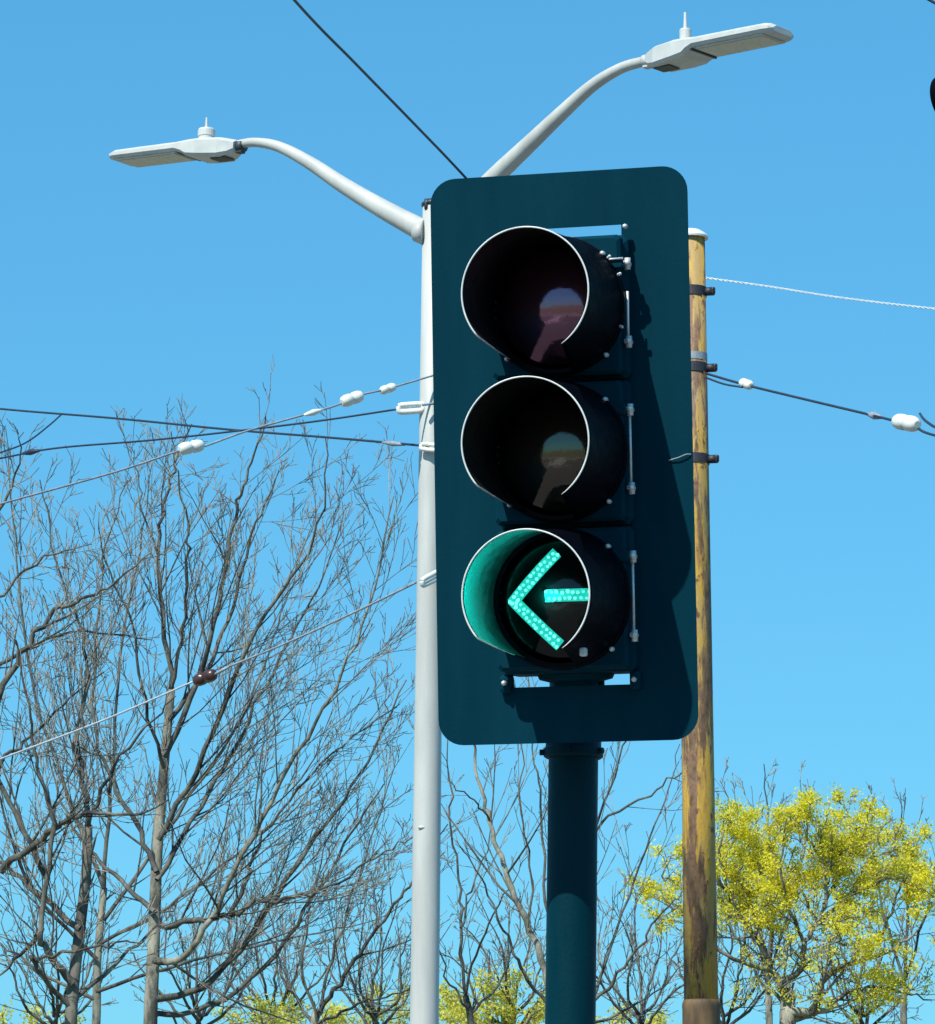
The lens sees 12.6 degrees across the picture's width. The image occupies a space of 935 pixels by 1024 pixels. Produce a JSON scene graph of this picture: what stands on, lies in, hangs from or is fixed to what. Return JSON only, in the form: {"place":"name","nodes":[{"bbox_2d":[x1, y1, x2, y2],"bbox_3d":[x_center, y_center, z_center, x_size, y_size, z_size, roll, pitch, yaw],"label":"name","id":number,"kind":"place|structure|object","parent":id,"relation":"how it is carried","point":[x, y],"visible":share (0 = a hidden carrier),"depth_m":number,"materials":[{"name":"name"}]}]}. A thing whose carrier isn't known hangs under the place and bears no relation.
{"place":"outdoors","nodes":[
{"label":"outdoors","id":0,"kind":"place"},
{"bbox_2d":[0,0,934,1023],"label":"sky","id":1,"kind":"structure","parent":0,"point":[806,163],"materials":[{"name":"blue"}]},
{"bbox_2d":[430,166,697,1023],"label":"traffic signal","id":2,"kind":"object","parent":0,"point":[564,485],"visible":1,"depth_m":10.15,"materials":[{"name":"teal paint"}]},
{"bbox_2d":[930,78,934,110],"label":"traffic signal","id":3,"kind":"object","parent":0,"point":[932,91],"visible":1,"depth_m":25.83,"materials":[{"name":"teal paint"}]},
{"label":"ground","id":4,"kind":"structure","parent":0,"visible":0},
{"bbox_2d":[0,1000,91,1023],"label":"blooming tree","id":5,"kind":"object","parent":4,"relation":"on","point":[3,1020],"visible":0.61,"depth_m":119.57,"materials":[{"name":"yellow plant"}]},
{"bbox_2d":[0,883,145,1023],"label":"bare tree","id":6,"kind":"object","parent":4,"relation":"on","point":[57,1011],"visible":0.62,"depth_m":117.20,"materials":[{"name":"grey plant"}]},
{"bbox_2d":[0,410,208,1023],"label":"bare tree","id":7,"kind":"object","parent":4,"relation":"on","point":[71,977],"visible":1,"depth_m":52.35,"materials":[{"name":"brown plant"}]},
{"bbox_2d":[111,885,274,1023],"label":"bare tree","id":8,"kind":"object","parent":4,"relation":"on","point":[199,1017],"visible":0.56,"depth_m":121.77,"materials":[{"name":"grey plant"}]},
{"bbox_2d":[0,417,399,1023],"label":"bare tree","id":9,"kind":"object","parent":4,"relation":"on","point":[96,956],"visible":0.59,"depth_m":82.53,"materials":[{"name":"brown plant"}]},
{"bbox_2d":[1,355,417,1023],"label":"bare tree","id":10,"kind":"object","parent":4,"relation":"on","point":[153,999],"visible":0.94,"depth_m":60.37,"materials":[{"name":"brown plant"}]},
{"bbox_2d":[197,871,329,1023],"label":"bare tree","id":11,"kind":"object","parent":4,"relation":"on","point":[252,991],"visible":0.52,"depth_m":125.11,"materials":[{"name":"grey plant"}]},
{"bbox_2d":[210,984,355,1023],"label":"blooming tree","id":12,"kind":"object","parent":4,"relation":"on","point":[263,1005],"visible":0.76,"depth_m":124.31,"materials":[{"name":"yellow plant"}]},
{"bbox_2d":[234,701,480,1023],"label":"bare tree","id":13,"kind":"object","parent":4,"relation":"on","point":[316,1014],"visible":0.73,"depth_m":65.81,"materials":[{"name":"grey plant"}]},
{"bbox_2d":[287,856,459,1023],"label":"bare tree","id":14,"kind":"object","parent":4,"relation":"on","point":[374,1016],"visible":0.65,"depth_m":129.61,"materials":[{"name":"grey plant"}]},
{"bbox_2d":[315,978,455,1023],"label":"blooming tree","id":15,"kind":"object","parent":4,"relation":"on","point":[398,1014],"visible":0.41,"depth_m":131.06,"materials":[{"name":"yellow plant"}]},
{"bbox_2d":[398,710,531,1023],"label":"bare tree","id":16,"kind":"object","parent":4,"relation":"on","point":[469,1008],"visible":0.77,"depth_m":64.06,"materials":[{"name":"grey plant"}]},
{"bbox_2d":[439,964,544,1023],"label":"blooming tree","id":17,"kind":"object","parent":4,"relation":"on","point":[458,1013],"visible":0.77,"depth_m":117.24,"materials":[{"name":"yellow plant"}]},
{"bbox_2d":[440,889,545,1023],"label":"bare tree","id":18,"kind":"object","parent":4,"relation":"on","point":[503,952],"visible":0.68,"depth_m":117.77,"materials":[{"name":"grey plant"}]},
{"bbox_2d":[440,677,722,1022],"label":"bare tree","id":19,"kind":"object","parent":4,"relation":"on","point":[525,916],"visible":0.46,"depth_m":56.19,"materials":[{"name":"grey plant"}]},
{"bbox_2d":[596,998,680,1023],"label":"blooming tree","id":20,"kind":"object","parent":4,"relation":"on","point":[655,1019],"visible":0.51,"depth_m":127.28,"materials":[{"name":"yellow plant"}]},
{"bbox_2d":[596,869,683,1023],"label":"bare tree","id":21,"kind":"object","parent":4,"relation":"on","point":[640,1019],"visible":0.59,"depth_m":122.01,"materials":[{"name":"grey plant"}]},
{"bbox_2d":[655,896,799,1023],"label":"bare tree","id":22,"kind":"object","parent":4,"relation":"on","point":[723,1014],"visible":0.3,"depth_m":124.75,"materials":[{"name":"grey plant"}]},
{"bbox_2d":[714,757,828,1023],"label":"bare tree","id":23,"kind":"object","parent":4,"relation":"on","point":[768,1018],"visible":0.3,"depth_m":104.77,"materials":[{"name":"grey plant"}]},
{"bbox_2d":[620,782,934,1023],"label":"blooming tree","id":24,"kind":"object","parent":4,"relation":"on","point":[764,860],"visible":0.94,"depth_m":79.63,"materials":[{"name":"yellow plant"}]},
{"bbox_2d":[793,900,934,1023],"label":"bare tree","id":25,"kind":"object","parent":4,"relation":"on","point":[860,1012],"visible":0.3,"depth_m":129.50,"materials":[{"name":"grey plant"}]},
{"bbox_2d":[854,778,934,1023],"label":"bare tree","id":26,"kind":"object","parent":4,"relation":"on","point":[902,1019],"visible":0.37,"depth_m":104.89,"materials":[{"name":"grey plant"}]},
{"label":"road","id":27,"kind":"structure","parent":0,"visible":0},
{"bbox_2d":[109,12,793,1023],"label":"street lamp","id":28,"kind":"object","parent":27,"relation":"on","point":[683,52],"visible":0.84,"depth_m":26.23,"materials":[{"name":"metal"}]},
{"bbox_2d":[0,375,432,504],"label":"overhead wire","id":29,"kind":"object","parent":28,"relation":"attached to","point":[196,446],"visible":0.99,"depth_m":25.62,"materials":[{"name":"metal"}]},
{"bbox_2d":[0,401,433,458],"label":"overhead wire","id":30,"kind":"object","parent":28,"relation":"attached to","point":[398,409],"visible":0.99,"depth_m":27.12,"materials":[{"name":"metal"}]},
{"bbox_2d":[0,408,433,451],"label":"overhead wire","id":31,"kind":"object","parent":28,"relation":"attached to","point":[427,445],"visible":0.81,"depth_m":28.53,"materials":[{"name":"metal"}]},
{"bbox_2d":[0,414,61,453],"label":"overhead wire","id":32,"kind":"object","parent":31,"relation":"attached to","point":[41,431],"visible":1,"depth_m":29.67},
{"bbox_2d":[192,570,435,685],"bbox_3d":[-0.956,0.743,26.991,0.248,0.513,2.256,10,-15,-42],"label":"overhead wire","id":33,"kind":"object","parent":28,"relation":"attached to","point":[205,677],"visible":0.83,"depth_m":27.20,"materials":[{"name":"metal"}]},
{"bbox_2d":[0,681,192,759],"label":"overhead wire","id":34,"kind":"object","parent":33,"relation":"attached to","point":[102,720],"visible":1,"depth_m":28.07,"materials":[{"name":"grey metal"}]},
{"bbox_2d":[681,228,720,1023],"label":"utility pole","id":35,"kind":"object","parent":27,"relation":"on","point":[701,1004],"visible":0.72,"depth_m":22.09,"materials":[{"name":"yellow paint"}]},
{"bbox_2d":[293,0,466,177],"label":"overhead wire","id":36,"kind":"object","parent":35,"relation":"attached to","point":[323,31],"visible":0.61,"depth_m":20.35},
{"bbox_2d":[705,372,934,436],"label":"overhead wire","id":37,"kind":"object","parent":35,"relation":"attached to","point":[909,423],"visible":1,"depth_m":21.18,"materials":[{"name":"metal"}]},
{"bbox_2d":[705,277,934,309],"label":"overhead wire","id":38,"kind":"object","parent":35,"relation":"attached to","point":[822,294],"visible":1,"depth_m":21.45,"materials":[{"name":"white metal"}]}
]}

